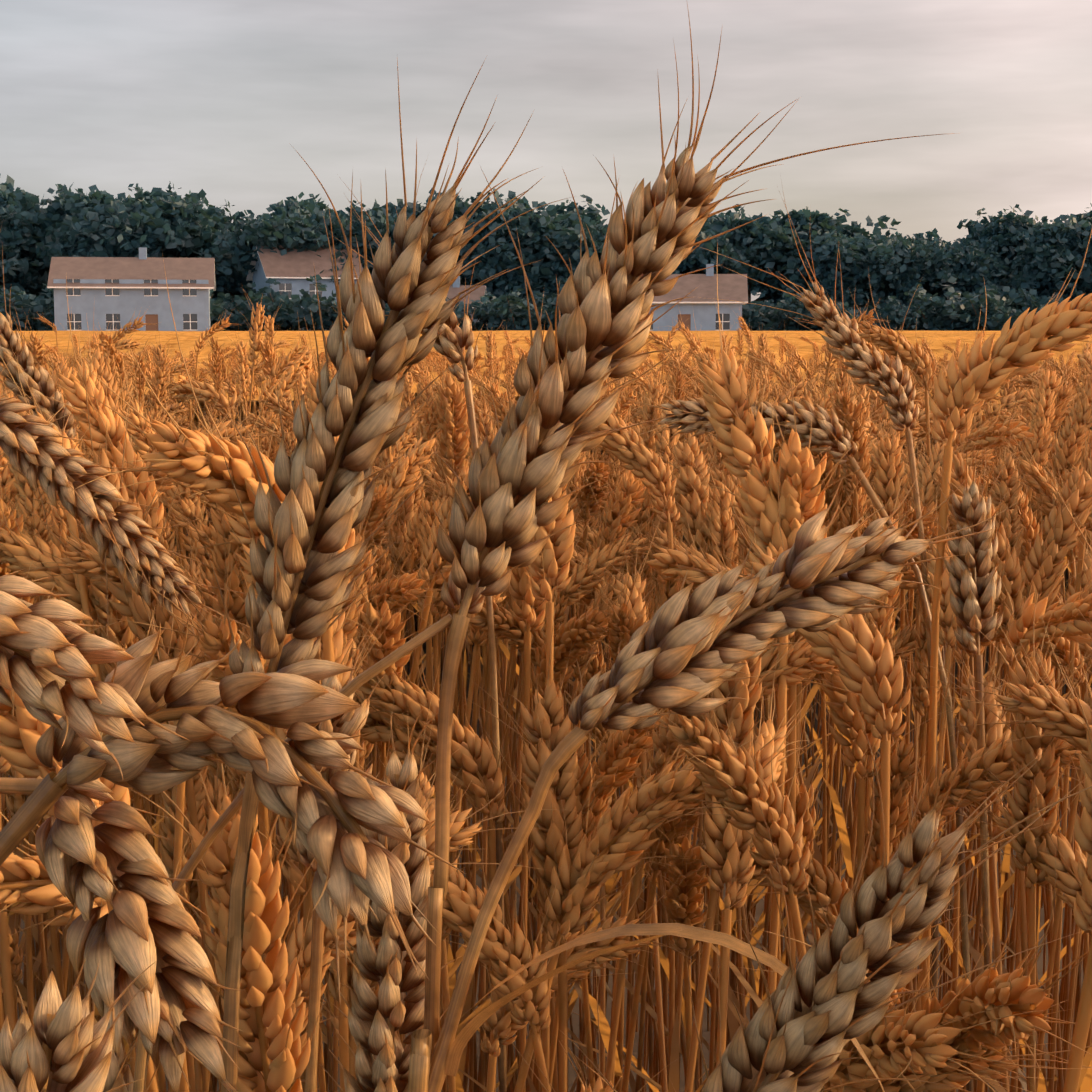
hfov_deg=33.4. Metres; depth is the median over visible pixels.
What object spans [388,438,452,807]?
wheat plant
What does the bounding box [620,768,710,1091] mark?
wheat plant
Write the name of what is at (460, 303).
bush
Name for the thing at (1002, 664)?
wheat plant
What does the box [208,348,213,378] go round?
wheat plant
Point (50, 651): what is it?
wheat plant
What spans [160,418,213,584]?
wheat plant
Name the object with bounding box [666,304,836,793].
wheat plant
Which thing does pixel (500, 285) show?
tree
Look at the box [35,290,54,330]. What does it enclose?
bush
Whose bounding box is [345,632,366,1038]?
wheat plant
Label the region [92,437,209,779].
wheat plant
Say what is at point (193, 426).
wheat plant
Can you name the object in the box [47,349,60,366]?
wheat plant
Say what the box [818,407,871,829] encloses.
wheat plant
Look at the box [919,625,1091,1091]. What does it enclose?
wheat plant
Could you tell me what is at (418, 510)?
wheat plant
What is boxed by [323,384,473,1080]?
wheat plant
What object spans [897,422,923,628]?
wheat plant
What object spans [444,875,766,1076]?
wheat leaf
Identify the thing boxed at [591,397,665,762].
wheat plant
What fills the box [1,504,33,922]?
wheat plant
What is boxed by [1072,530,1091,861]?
wheat plant
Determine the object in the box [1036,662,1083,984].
wheat plant
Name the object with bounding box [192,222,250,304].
tree
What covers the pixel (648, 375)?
wheat plant
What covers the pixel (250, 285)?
bush
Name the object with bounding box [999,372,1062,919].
wheat plant
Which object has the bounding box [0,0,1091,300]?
sky
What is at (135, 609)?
wheat plant
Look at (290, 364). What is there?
wheat plant
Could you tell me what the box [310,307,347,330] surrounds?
bush
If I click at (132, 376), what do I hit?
wheat plant
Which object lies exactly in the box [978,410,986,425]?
wheat plant
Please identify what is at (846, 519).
wheat plant
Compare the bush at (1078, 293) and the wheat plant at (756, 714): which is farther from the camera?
the bush at (1078, 293)
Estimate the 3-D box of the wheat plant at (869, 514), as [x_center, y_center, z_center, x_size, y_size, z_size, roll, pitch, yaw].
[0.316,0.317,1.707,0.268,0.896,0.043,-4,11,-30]
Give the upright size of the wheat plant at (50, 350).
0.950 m
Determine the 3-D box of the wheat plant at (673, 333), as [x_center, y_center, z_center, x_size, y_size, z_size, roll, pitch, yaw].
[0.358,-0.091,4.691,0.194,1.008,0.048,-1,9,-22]
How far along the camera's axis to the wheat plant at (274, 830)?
0.86 m
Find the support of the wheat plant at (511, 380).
on the soil
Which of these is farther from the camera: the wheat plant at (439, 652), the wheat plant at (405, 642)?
the wheat plant at (405, 642)
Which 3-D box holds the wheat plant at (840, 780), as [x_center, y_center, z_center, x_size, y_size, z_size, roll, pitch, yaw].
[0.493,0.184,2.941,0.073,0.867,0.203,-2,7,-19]
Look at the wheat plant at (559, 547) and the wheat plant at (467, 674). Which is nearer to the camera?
the wheat plant at (559, 547)
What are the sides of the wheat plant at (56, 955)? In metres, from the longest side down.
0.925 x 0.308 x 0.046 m
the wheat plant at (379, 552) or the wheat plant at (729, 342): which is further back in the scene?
the wheat plant at (729, 342)
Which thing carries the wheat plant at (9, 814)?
on the soil
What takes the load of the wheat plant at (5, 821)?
on the soil
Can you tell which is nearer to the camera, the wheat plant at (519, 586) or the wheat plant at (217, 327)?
the wheat plant at (519, 586)
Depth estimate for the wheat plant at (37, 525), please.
1.05 m
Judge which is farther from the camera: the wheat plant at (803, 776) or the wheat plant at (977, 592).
the wheat plant at (803, 776)
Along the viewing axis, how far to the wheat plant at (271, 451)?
2.17 m
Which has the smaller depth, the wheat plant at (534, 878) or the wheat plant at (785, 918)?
the wheat plant at (785, 918)
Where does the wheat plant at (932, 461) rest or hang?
on the soil
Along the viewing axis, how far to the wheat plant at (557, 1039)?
2.25 m
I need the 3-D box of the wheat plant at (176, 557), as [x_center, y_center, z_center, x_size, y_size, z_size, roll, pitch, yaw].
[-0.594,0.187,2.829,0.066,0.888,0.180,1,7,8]
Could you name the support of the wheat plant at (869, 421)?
on the soil
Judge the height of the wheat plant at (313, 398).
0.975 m
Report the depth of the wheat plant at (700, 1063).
1.85 m
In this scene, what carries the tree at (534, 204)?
on the soil
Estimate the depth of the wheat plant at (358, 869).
0.26 m
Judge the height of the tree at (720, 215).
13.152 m
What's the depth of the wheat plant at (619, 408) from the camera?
2.13 m
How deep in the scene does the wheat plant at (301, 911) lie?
1.24 m
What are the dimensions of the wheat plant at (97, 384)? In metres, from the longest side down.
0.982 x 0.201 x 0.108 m
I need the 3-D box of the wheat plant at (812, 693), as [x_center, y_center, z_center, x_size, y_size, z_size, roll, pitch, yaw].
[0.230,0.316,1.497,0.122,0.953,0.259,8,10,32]
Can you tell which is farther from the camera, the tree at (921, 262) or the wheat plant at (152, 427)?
the tree at (921, 262)
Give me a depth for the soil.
2.82 m
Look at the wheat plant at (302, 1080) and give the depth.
0.89 m
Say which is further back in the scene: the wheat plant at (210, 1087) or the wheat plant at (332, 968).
the wheat plant at (210, 1087)
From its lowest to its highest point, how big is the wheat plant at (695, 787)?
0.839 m
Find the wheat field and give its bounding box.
[0,330,1091,414]
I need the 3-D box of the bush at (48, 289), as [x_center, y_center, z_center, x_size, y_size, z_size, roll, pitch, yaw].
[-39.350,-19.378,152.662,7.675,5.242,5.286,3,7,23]
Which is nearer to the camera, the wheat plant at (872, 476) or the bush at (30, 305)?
the wheat plant at (872, 476)
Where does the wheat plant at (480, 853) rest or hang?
on the soil
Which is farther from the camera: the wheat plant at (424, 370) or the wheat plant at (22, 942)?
the wheat plant at (424, 370)
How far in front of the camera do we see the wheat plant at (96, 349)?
2.34 m
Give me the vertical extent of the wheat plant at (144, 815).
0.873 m
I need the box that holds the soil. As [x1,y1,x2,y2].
[7,400,1091,1091]
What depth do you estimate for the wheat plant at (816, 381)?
2.88 m
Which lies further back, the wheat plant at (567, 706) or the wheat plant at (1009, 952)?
the wheat plant at (567, 706)
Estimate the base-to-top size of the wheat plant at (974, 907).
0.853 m
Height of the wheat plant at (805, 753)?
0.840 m
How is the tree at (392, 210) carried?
on the soil
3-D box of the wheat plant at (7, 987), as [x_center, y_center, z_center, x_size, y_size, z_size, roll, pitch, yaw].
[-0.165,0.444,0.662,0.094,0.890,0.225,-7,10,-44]
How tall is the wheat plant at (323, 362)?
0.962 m
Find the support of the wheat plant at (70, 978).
on the soil
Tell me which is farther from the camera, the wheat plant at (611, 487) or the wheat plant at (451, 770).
the wheat plant at (451, 770)
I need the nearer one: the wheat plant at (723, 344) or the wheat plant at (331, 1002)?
the wheat plant at (331, 1002)
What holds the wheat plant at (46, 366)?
on the soil
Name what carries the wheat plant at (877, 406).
on the soil
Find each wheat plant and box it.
[0,225,93,679]
[0,319,12,776]
[0,341,221,1091]
[0,342,165,1091]
[0,352,358,723]
[0,361,159,1091]
[0,364,84,978]
[0,379,6,461]
[0,397,126,1074]
[0,424,100,1019]
[0,448,94,1016]
[0,456,152,997]
[0,480,65,1032]
[0,488,64,1001]
[0,505,135,1080]
[0,550,126,1034]
[0,569,188,777]
[0,597,157,1091]
[0,599,54,1028]
[0,613,465,1007]
[0,755,49,976]
[0,767,241,1091]
[0,768,21,1016]
[0,812,194,1091]
[0,904,24,1022]
[0,957,155,1091]
[1,350,51,777]
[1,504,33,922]
[1,842,21,983]
[1,984,3,1022]
[2,383,19,822]
[2,484,51,972]
[3,364,42,917]
[3,489,47,986]
[4,312,95,997]
[5,353,38,982]
[7,494,63,563]
[7,913,34,997]
[8,578,48,1002]
[9,469,330,1091]
[9,498,79,991]
[9,499,38,1000]
[10,435,218,1091]
[10,496,50,879]
[11,579,62,949]
[16,276,203,1091]
[17,419,82,944]
[19,312,48,369]
[19,915,31,970]
[20,441,161,835]
[21,348,58,376]
[22,452,90,982]
[22,507,171,1071]
[23,954,84,986]
[25,339,49,373]
[25,521,197,937]
[26,491,90,1012]
[26,589,46,1002]
[33,901,164,1091]
[37,313,57,346]
[41,341,62,360]
[42,337,63,356]
[42,503,194,986]
[44,301,147,1091]
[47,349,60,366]
[47,498,60,510]
[49,352,66,394]
[52,344,82,365]
[58,372,109,968]
[59,323,207,987]
[60,347,77,371]
[62,253,354,1091]
[62,369,335,998]
[63,911,67,997]
[67,958,125,1045]
[68,328,78,356]
[72,332,143,797]
[73,329,98,360]
[80,969,127,1048]
[81,344,144,448]
[81,378,133,460]
[82,322,139,640]
[82,450,164,1021]
[86,329,102,344]
[88,615,210,1091]
[90,449,294,990]
[91,664,168,1090]
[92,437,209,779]
[93,329,158,462]
[97,512,275,955]
[100,334,125,410]
[101,632,198,1091]
[108,306,159,347]
[113,637,195,1091]
[117,361,141,627]
[118,350,142,379]
[118,352,130,388]
[118,362,150,406]
[119,347,185,566]
[121,350,167,538]
[123,336,153,406]
[124,395,147,415]
[125,369,180,551]
[126,355,156,388]
[126,660,353,1091]
[128,387,170,413]
[132,440,181,564]
[133,394,164,815]
[134,407,200,445]
[136,400,185,462]
[137,333,179,562]
[139,337,179,540]
[139,344,170,531]
[143,340,209,629]
[143,373,188,804]
[144,346,154,389]
[147,384,190,561]
[150,362,289,937]
[150,486,303,1091]
[151,404,163,850]
[155,577,198,854]
[156,365,325,1091]
[157,353,201,429]
[158,564,287,899]
[159,348,188,370]
[159,395,212,426]
[159,416,477,1016]
[159,754,240,941]
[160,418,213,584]
[161,396,186,551]
[162,417,210,522]
[164,593,381,1091]
[168,518,305,1068]
[169,400,205,546]
[170,371,288,895]
[171,342,188,361]
[174,372,200,430]
[174,490,407,952]
[174,498,207,596]
[180,373,251,443]
[184,363,209,542]
[187,312,237,562]
[188,339,207,524]
[191,369,286,802]
[193,409,291,1086]
[196,470,215,1084]
[198,357,215,369]
[198,362,211,376]
[198,380,216,515]
[198,403,205,559]
[198,661,210,1067]
[200,322,227,407]
[201,386,223,524]
[202,334,228,422]
[203,543,338,1056]
[205,356,250,517]
[206,60,574,1091]
[206,342,235,507]
[206,371,241,434]
[206,438,336,1079]
[207,708,238,805]
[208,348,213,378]
[208,568,250,1091]
[211,523,223,1091]
[214,608,376,1086]
[215,764,298,962]
[221,536,394,1091]
[224,358,265,422]
[225,326,255,423]
[226,345,240,375]
[229,358,256,417]
[229,398,243,416]
[230,422,302,1035]
[231,407,276,463]
[235,289,266,436]
[235,573,304,1091]
[237,395,368,766]
[239,377,329,1091]
[240,394,248,423]
[241,324,286,448]
[249,397,279,446]
[253,379,259,412]
[254,368,265,417]
[257,319,325,450]
[258,306,281,419]
[261,431,300,900]
[263,722,585,1051]
[265,338,302,406]
[266,314,374,942]
[267,402,294,455]
[271,392,296,460]
[273,324,322,451]
[275,834,331,1091]
[276,355,295,412]
[277,478,469,945]
[278,348,292,459]
[278,377,300,817]
[279,371,334,895]
[280,348,322,1020]
[281,396,368,1067]
[285,348,316,933]
[286,468,416,947]
[287,621,384,1091]
[289,384,307,409]
[292,437,333,1013]
[292,476,415,1084]
[294,329,308,349]
[300,895,302,920]
[301,351,333,378]
[302,350,317,402]
[303,520,458,1091]
[317,498,425,1089]
[320,357,331,369]
[320,690,430,1078]
[320,741,412,1032]
[321,160,506,1091]
[321,445,419,1048]
[321,505,578,1091]
[322,704,459,1091]
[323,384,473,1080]
[332,307,348,330]
[332,577,384,1091]
[342,517,380,634]
[342,635,455,1091]
[343,588,518,1091]
[345,537,439,1022]
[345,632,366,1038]
[349,571,403,758]
[355,659,476,939]
[359,733,400,1040]
[365,366,412,761]
[366,357,402,682]
[366,374,442,759]
[366,459,440,782]
[366,461,509,1091]
[369,402,422,766]
[371,459,382,777]
[371,508,617,1038]
[375,545,459,999]
[377,564,394,778]
[379,443,479,782]
[380,409,444,678]
[381,440,517,1087]
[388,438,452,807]
[388,442,442,682]
[390,388,437,693]
[391,741,419,1045]
[392,409,515,1091]
[392,540,464,706]
[395,377,480,654]
[399,404,458,712]
[400,459,473,1091]
[401,394,503,809]
[401,552,447,1091]
[402,360,481,735]
[402,369,415,612]
[402,380,419,558]
[403,372,410,672]
[405,622,407,679]
[405,808,571,1091]
[406,454,527,1035]
[406,613,408,638]
[407,360,424,641]
[407,417,434,693]
[407,465,1017,1091]
[407,605,418,684]
[409,366,442,670]
[409,425,647,991]
[410,359,570,1091]
[411,365,439,698]
[411,405,449,943]
[411,593,715,1091]
[413,362,427,441]
[414,356,485,861]
[414,382,484,708]
[417,355,542,1079]
[417,491,433,670]
[418,649,432,773]
[419,364,451,806]
[419,443,521,878]
[423,4,954,1091]
[425,353,441,381]
[425,354,432,375]
[429,363,533,708]
[430,349,438,357]
[430,368,480,973]
[432,355,444,687]
[434,442,533,930]
[435,350,451,376]
[435,451,518,1073]
[436,496,528,941]
[437,357,484,464]
[438,417,667,1075]
[439,521,577,1032]
[440,355,446,379]
[447,367,515,1087]
[450,375,511,1091]
[450,495,561,877]
[451,337,558,1052]
[451,396,525,1091]
[452,369,505,802]
[453,294,610,1077]
[455,589,521,1091]
[456,944,463,957]
[458,507,729,1091]
[458,572,558,1025]
[459,351,478,722]
[460,575,625,1091]
[462,512,622,1091]
[462,684,517,1085]
[463,386,512,822]
[463,644,542,1091]
[464,656,468,717]
[464,670,621,1080]
[468,469,550,1043]
[469,320,504,825]
[469,354,507,622]
[471,422,531,929]
[472,829,748,1091]
[473,350,481,369]
[473,374,508,823]
[473,388,536,827]
[473,398,574,1054]
[474,326,497,353]
[475,370,515,789]
[475,386,685,1082]
[477,365,535,645]
[477,654,506,1030]
[478,409,620,1091]
[479,500,632,1091]
[480,385,512,901]
[481,371,515,400]
[483,356,501,692]
[485,424,507,1091]
[485,461,653,1082]
[494,348,500,371]
[500,678,536,937]
[501,333,523,368]
[501,352,516,713]
[502,325,517,644]
[504,345,509,366]
[505,646,520,803]
[505,957,682,1091]
[507,351,511,372]
[507,383,519,822]
[507,414,615,1070]
[507,457,715,1088]
[507,692,513,847]
[510,432,670,1091]
[512,351,528,393]
[513,680,627,1091]
[514,397,603,1081]
[514,661,768,1091]
[515,336,526,361]
[516,435,673,1091]
[516,452,603,927]
[519,654,594,1076]
[523,334,530,345]
[526,598,544,1091]
[527,513,655,1091]
[527,536,679,1091]
[528,477,634,851]
[529,618,559,912]
[530,541,645,1091]
[531,416,665,1091]
[533,452,720,1071]
[534,604,558,1060]
[536,348,701,804]
[536,494,683,1091]
[540,397,654,1091]
[541,380,641,948]
[549,708,671,1089]
[556,537,717,1036]
[557,373,638,1065]
[558,477,645,1091]
[558,546,686,1078]
[558,607,660,1082]
[559,607,1091,1091]
[560,670,825,1045]
[562,689,587,1062]
[564,1046,675,1091]
[565,436,661,1091]
[566,490,715,1091]
[566,606,570,715]
[566,689,568,713]
[567,500,780,1090]
[567,670,569,707]
[568,445,635,1018]
[568,463,708,1091]
[568,708,668,1090]
[572,376,630,933]
[573,598,605,1067]
[575,598,592,920]
[577,506,654,1091]
[577,724,617,1085]
[579,522,601,1084]
[580,452,586,1085]
[582,448,599,1053]
[584,496,678,1091]
[586,447,597,929]
[587,359,683,1087]
[587,499,662,1003]
[588,363,766,1053]
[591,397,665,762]
[592,444,613,966]
[593,431,712,1057]
[595,481,685,1083]
[596,445,685,1032]
[598,359,654,521]
[598,496,663,1080]
[598,871,644,1076]
[600,554,661,991]
[601,451,620,916]
[602,385,637,1031]
[603,346,973,1091]
[603,378,625,535]
[603,622,958,1088]
[605,412,699,1087]
[606,379,613,663]
[607,410,674,1091]
[610,445,677,1028]
[611,388,643,803]
[611,714,818,1087]
[612,447,781,995]
[614,354,707,1076]
[614,378,641,430]
[620,382,637,425]
[620,467,719,1075]
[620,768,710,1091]
[621,798,705,1091]
[623,430,721,1091]
[626,528,762,1082]
[627,367,670,710]
[627,507,656,1091]
[631,937,634,1010]
[632,367,647,405]
[635,362,697,896]
[637,351,662,382]
[638,364,647,371]
[638,476,902,994]
[640,365,658,386]
[640,792,855,939]
[641,405,929,943]
[642,357,708,1080]
[642,522,754,1014]
[642,526,685,1091]
[645,365,671,776]
[645,443,711,1091]
[646,597,758,1023]
[647,317,688,601]
[647,325,684,360]
[647,342,662,354]
[651,607,686,985]
[655,310,707,908]
[655,375,728,1083]
[656,348,714,396]
[663,346,691,446]
[663,418,913,900]
[665,339,686,392]
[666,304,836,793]
[668,440,940,1019]
[669,464,750,988]
[671,452,782,977]
[676,830,691,1044]
[677,507,802,1091]
[679,529,684,1086]
[682,380,699,442]
[682,388,720,930]
[683,330,715,373]
[684,344,697,540]
[685,245,829,994]
[685,756,709,1030]
[687,434,931,937]
[691,440,778,1017]
[692,392,738,1023]
[692,486,843,1060]
[692,494,713,1023]
[695,175,938,999]
[695,372,791,971]
[698,456,812,1067]
[699,435,718,1091]
[699,448,832,967]
[700,652,815,1065]
[702,341,721,362]
[703,410,885,972]
[705,458,762,1067]
[706,408,826,998]
[708,229,1091,1027]
[710,434,726,1049]
[714,440,838,1067]
[716,381,831,1005]
[718,330,733,365]
[718,390,769,931]
[718,610,898,1039]
[725,864,960,1072]
[726,334,734,354]
[726,499,869,1036]
[726,878,751,1040]
[727,465,832,1045]
[729,529,915,1012]
[731,325,892,972]
[733,309,758,728]
[733,359,827,771]
[734,338,795,560]
[734,714,829,943]
[736,327,743,363]
[736,369,854,991]
[736,542,739,1002]
[738,556,752,1020]
[739,911,763,1025]
[742,343,755,378]
[742,352,841,1006]
[742,357,750,382]
[743,349,772,458]
[744,322,772,376]
[745,404,841,1013]
[747,358,832,900]
[748,880,760,981]
[749,500,1018,953]
[750,366,765,389]
[753,700,760,735]
[755,382,786,947]
[755,703,756,726]
[758,368,868,1001]
[758,694,812,957]
[761,386,783,402]
[762,812,853,948]
[763,368,879,996]
[766,330,794,361]
[767,358,773,461]
[770,375,783,458]
[772,353,836,863]
[774,420,817,841]
[775,376,806,744]
[777,333,786,461]
[780,339,814,742]
[780,340,856,906]
[780,360,799,441]
[783,360,831,868]
[785,386,891,764]
[786,344,791,365]
[789,346,804,384]
[793,914,1082,1091]
[795,365,873,896]
[796,375,823,392]
[798,332,819,363]
[798,401,835,864]
[798,401,1026,945]
[799,336,841,782]
[799,399,830,787]
[802,384,891,817]
[802,391,836,827]
[803,406,932,952]
[803,470,866,1045]
[803,576,942,927]
[804,353,838,377]
[804,392,949,938]
[804,415,877,866]
[805,429,884,809]
[808,366,840,387]
[808,407,891,767]
[809,354,817,372]
[809,680,812,863]
[810,375,924,783]
[811,338,818,365]
[811,360,823,376]
[812,670,826,932]
[813,350,819,368]
[813,468,874,836]
[816,691,819,819]
[817,334,857,388]
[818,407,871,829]
[818,460,961,1091]
[820,342,825,359]
[820,429,902,864]
[822,300,883,397]
[823,470,951,889]
[824,520,910,737]
[825,355,857,418]
[827,376,853,750]
[827,394,861,863]
[832,602,956,925]
[837,370,945,862]
[837,396,858,849]
[841,468,945,866]
[841,745,846,827]
[842,269,945,996]
[843,391,878,813]
[844,461,935,833]
[846,455,919,1012]
[847,519,895,1010]
[849,380,857,762]
[851,377,907,620]
[852,317,881,487]
[853,433,1014,1009]
[853,657,961,907]
[862,413,889,446]
[862,931,1091,1091]
[864,397,937,753]
[869,451,976,1091]
[871,362,909,817]
[874,385,911,819]
[877,430,919,754]
[879,390,1029,999]
[880,420,894,434]
[882,438,1007,973]
[885,328,905,736]
[888,391,923,453]
[888,417,1014,874]
[891,666,1091,947]
[893,449,909,738]
[894,430,921,1010]
[895,454,963,1011]
[896,401,945,988]
[897,386,1056,943]
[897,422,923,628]
[898,551,1047,1091]
[901,589,955,1013]
[902,384,952,957]
[902,420,982,973]
[903,432,959,971]
[903,445,984,1091]
[903,615,1091,1091]
[904,337,940,720]
[904,367,912,794]
[906,353,1033,1091]
[906,499,1013,1002]
[906,843,1091,1085]
[907,403,990,1009]
[910,370,918,752]
[910,376,1015,779]
[910,419,988,721]
[911,594,1091,1043]
[912,380,929,654]
[912,388,934,625]
[913,388,947,821]
[914,334,939,378]
[915,352,969,623]
[916,392,939,717]
[916,747,1091,933]
[917,439,1001,940]
[917,445,1091,984]
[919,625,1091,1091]
[924,415,1085,1091]
[930,584,1091,1091]
[932,351,952,391]
[937,387,1000,750]
[939,355,959,651]
[939,470,995,958]
[939,512,1046,975]
[940,340,958,357]
[941,349,950,367]
[941,451,1022,1091]
[942,447,1007,854]
[942,457,969,998]
[943,528,1032,1091]
[945,406,970,993]
[946,356,1052,828]
[946,495,997,978]
[947,354,1086,991]
[948,384,991,654]
[948,625,1063,1091]
[949,356,1080,1091]
[949,454,1017,978]
[949,593,1081,1008]
[950,558,1070,1091]
[952,592,1091,1091]
[954,407,982,729]
[955,338,960,359]
[956,405,984,888]
[957,646,985,745]
[958,372,985,814]
[959,334,971,357]
[960,405,1002,955]
[962,404,1049,1091]
[964,836,982,976]
[965,365,1058,1089]
[965,450,982,887]
[968,777,1047,1091]
[969,368,1091,1088]
[969,385,1080,900]
[970,331,987,348]
[970,402,1090,946]
[971,510,998,975]
[976,462,1077,1013]
[976,569,1091,1091]
[977,427,1000,459]
[978,401,1070,810]
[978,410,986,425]
[980,426,1069,820]
[981,368,1063,1091]
[982,424,1056,1085]
[984,495,1057,941]
[988,373,1033,832]
[991,641,1046,937]
[998,374,1018,454]
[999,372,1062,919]
[999,393,1091,1084]
[1000,417,1060,689]
[1001,354,1060,718]
[1001,442,1012,906]
[1002,374,1067,425]
[1006,378,1081,972]
[1007,380,1085,1091]
[1009,409,1091,1091]
[1010,404,1091,1091]
[1013,391,1091,988]
[1013,580,1077,1048]
[1014,430,1090,963]
[1014,434,1091,809]
[1019,465,1087,1091]
[1033,423,1060,959]
[1033,494,1089,1091]
[1035,692,1091,1051]
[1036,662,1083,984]
[1036,668,1091,1091]
[1037,390,1091,540]
[1040,461,1091,1091]
[1041,357,1069,585]
[1041,688,1066,907]
[1044,354,1060,437]
[1044,432,1084,973]
[1048,455,1091,1091]
[1048,683,1083,1043]
[1052,435,1091,691]
[1054,335,1091,673]
[1055,353,1067,370]
[1055,374,1090,821]
[1057,353,1086,424]
[1057,360,1085,424]
[1057,382,1085,430]
[1058,354,1079,811]
[1061,342,1079,436]
[1062,464,1079,1058]
[1062,674,1090,942]
[1064,340,1091,382]
[1064,532,1091,935]
[1067,274,1091,1065]
[1069,364,1089,378]
[1071,634,1091,1091]
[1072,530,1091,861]
[1074,663,1087,1010]
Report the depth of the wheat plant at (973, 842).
3.04 m
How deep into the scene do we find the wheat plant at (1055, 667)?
2.96 m
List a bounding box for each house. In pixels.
[47,247,215,330]
[246,240,362,330]
[446,276,487,322]
[649,264,747,330]
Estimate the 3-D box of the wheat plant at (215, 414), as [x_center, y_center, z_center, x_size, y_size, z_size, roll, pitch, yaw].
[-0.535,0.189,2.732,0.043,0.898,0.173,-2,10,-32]
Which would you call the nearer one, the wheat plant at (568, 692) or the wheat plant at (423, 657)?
the wheat plant at (423, 657)
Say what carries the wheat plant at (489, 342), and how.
on the soil
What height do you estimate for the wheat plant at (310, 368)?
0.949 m
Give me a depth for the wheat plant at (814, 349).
6.44 m
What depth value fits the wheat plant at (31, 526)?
0.90 m
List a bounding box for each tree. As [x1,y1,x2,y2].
[0,174,19,201]
[0,183,41,292]
[0,201,49,294]
[1,208,35,295]
[20,182,116,297]
[35,214,167,263]
[41,184,179,295]
[72,189,231,297]
[75,188,114,199]
[128,182,240,256]
[180,200,254,311]
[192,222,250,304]
[198,199,369,283]
[231,270,252,296]
[245,192,334,225]
[310,207,394,274]
[331,199,426,224]
[381,213,467,284]
[420,188,529,284]
[456,208,579,296]
[457,203,553,303]
[464,194,537,300]
[493,199,606,300]
[537,194,609,242]
[542,231,607,298]
[596,219,623,232]
[672,226,766,297]
[695,212,752,294]
[702,213,811,303]
[721,204,760,300]
[749,206,900,307]
[756,229,842,304]
[782,230,905,310]
[862,234,953,306]
[869,228,940,247]
[922,242,990,301]
[928,237,991,258]
[943,251,1025,299]
[953,208,1022,286]
[981,204,1044,288]
[1005,227,1091,299]
[1009,215,1091,299]
[1010,216,1052,287]
[1051,203,1091,302]
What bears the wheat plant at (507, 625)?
on the soil
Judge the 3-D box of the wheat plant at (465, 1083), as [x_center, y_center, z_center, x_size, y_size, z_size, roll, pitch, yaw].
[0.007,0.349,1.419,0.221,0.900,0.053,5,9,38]
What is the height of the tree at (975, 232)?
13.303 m
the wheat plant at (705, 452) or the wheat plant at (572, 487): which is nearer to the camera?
the wheat plant at (572, 487)
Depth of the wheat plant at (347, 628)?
0.77 m
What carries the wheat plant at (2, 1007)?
on the soil
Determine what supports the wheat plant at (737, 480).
on the soil
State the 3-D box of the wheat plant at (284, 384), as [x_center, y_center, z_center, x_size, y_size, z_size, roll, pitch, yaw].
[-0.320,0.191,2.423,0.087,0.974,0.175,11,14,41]
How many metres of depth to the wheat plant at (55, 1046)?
0.20 m
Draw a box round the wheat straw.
[133,614,451,1091]
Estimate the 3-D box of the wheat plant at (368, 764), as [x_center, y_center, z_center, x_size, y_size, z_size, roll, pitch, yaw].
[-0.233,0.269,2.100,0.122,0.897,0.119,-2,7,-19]
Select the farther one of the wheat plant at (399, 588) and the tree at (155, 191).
the tree at (155, 191)
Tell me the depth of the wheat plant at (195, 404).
3.16 m
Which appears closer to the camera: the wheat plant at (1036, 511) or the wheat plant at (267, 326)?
the wheat plant at (1036, 511)
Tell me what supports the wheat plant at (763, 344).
on the soil
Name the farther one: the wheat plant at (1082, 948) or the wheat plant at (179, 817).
the wheat plant at (1082, 948)
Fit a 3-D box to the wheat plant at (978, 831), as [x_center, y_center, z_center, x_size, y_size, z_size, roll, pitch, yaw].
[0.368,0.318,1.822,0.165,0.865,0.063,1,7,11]
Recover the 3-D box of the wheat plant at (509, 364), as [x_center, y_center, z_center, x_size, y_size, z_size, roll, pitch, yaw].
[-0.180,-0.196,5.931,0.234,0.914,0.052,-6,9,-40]
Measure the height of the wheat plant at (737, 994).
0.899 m
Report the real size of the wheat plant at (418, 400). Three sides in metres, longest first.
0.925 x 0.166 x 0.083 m
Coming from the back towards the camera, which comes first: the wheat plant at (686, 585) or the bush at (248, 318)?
the bush at (248, 318)
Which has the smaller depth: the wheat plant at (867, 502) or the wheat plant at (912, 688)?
the wheat plant at (867, 502)
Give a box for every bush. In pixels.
[0,286,23,319]
[0,286,50,330]
[0,292,52,319]
[28,310,53,330]
[34,293,53,318]
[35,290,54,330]
[39,287,52,307]
[42,283,53,300]
[210,289,233,330]
[210,293,237,321]
[218,288,300,330]
[222,299,243,330]
[232,296,290,330]
[235,282,270,305]
[245,278,312,330]
[278,274,343,330]
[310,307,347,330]
[342,307,389,328]
[445,297,472,327]
[455,292,495,330]
[478,293,526,330]
[480,298,509,330]
[487,289,547,329]
[503,293,545,326]
[521,278,567,329]
[536,291,560,301]
[538,289,556,313]
[539,305,561,330]
[549,287,562,316]
[742,292,804,330]
[742,297,773,311]
[742,305,777,330]
[742,310,758,330]
[765,287,802,322]
[776,296,819,330]
[782,287,855,330]
[837,307,868,324]
[844,303,862,312]
[857,294,901,311]
[863,306,898,330]
[873,303,925,330]
[884,299,946,329]
[888,284,977,330]
[928,287,1005,330]
[942,277,1008,330]
[960,285,1027,329]
[979,296,1021,330]
[1002,288,1062,316]
[1027,297,1076,314]
[1061,283,1082,301]
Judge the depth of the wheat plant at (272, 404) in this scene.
1.76 m
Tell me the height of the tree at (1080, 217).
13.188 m
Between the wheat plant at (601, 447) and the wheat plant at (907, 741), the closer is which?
the wheat plant at (907, 741)
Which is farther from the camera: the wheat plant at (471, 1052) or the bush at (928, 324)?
the bush at (928, 324)
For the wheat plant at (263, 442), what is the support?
on the soil
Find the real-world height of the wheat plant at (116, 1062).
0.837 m

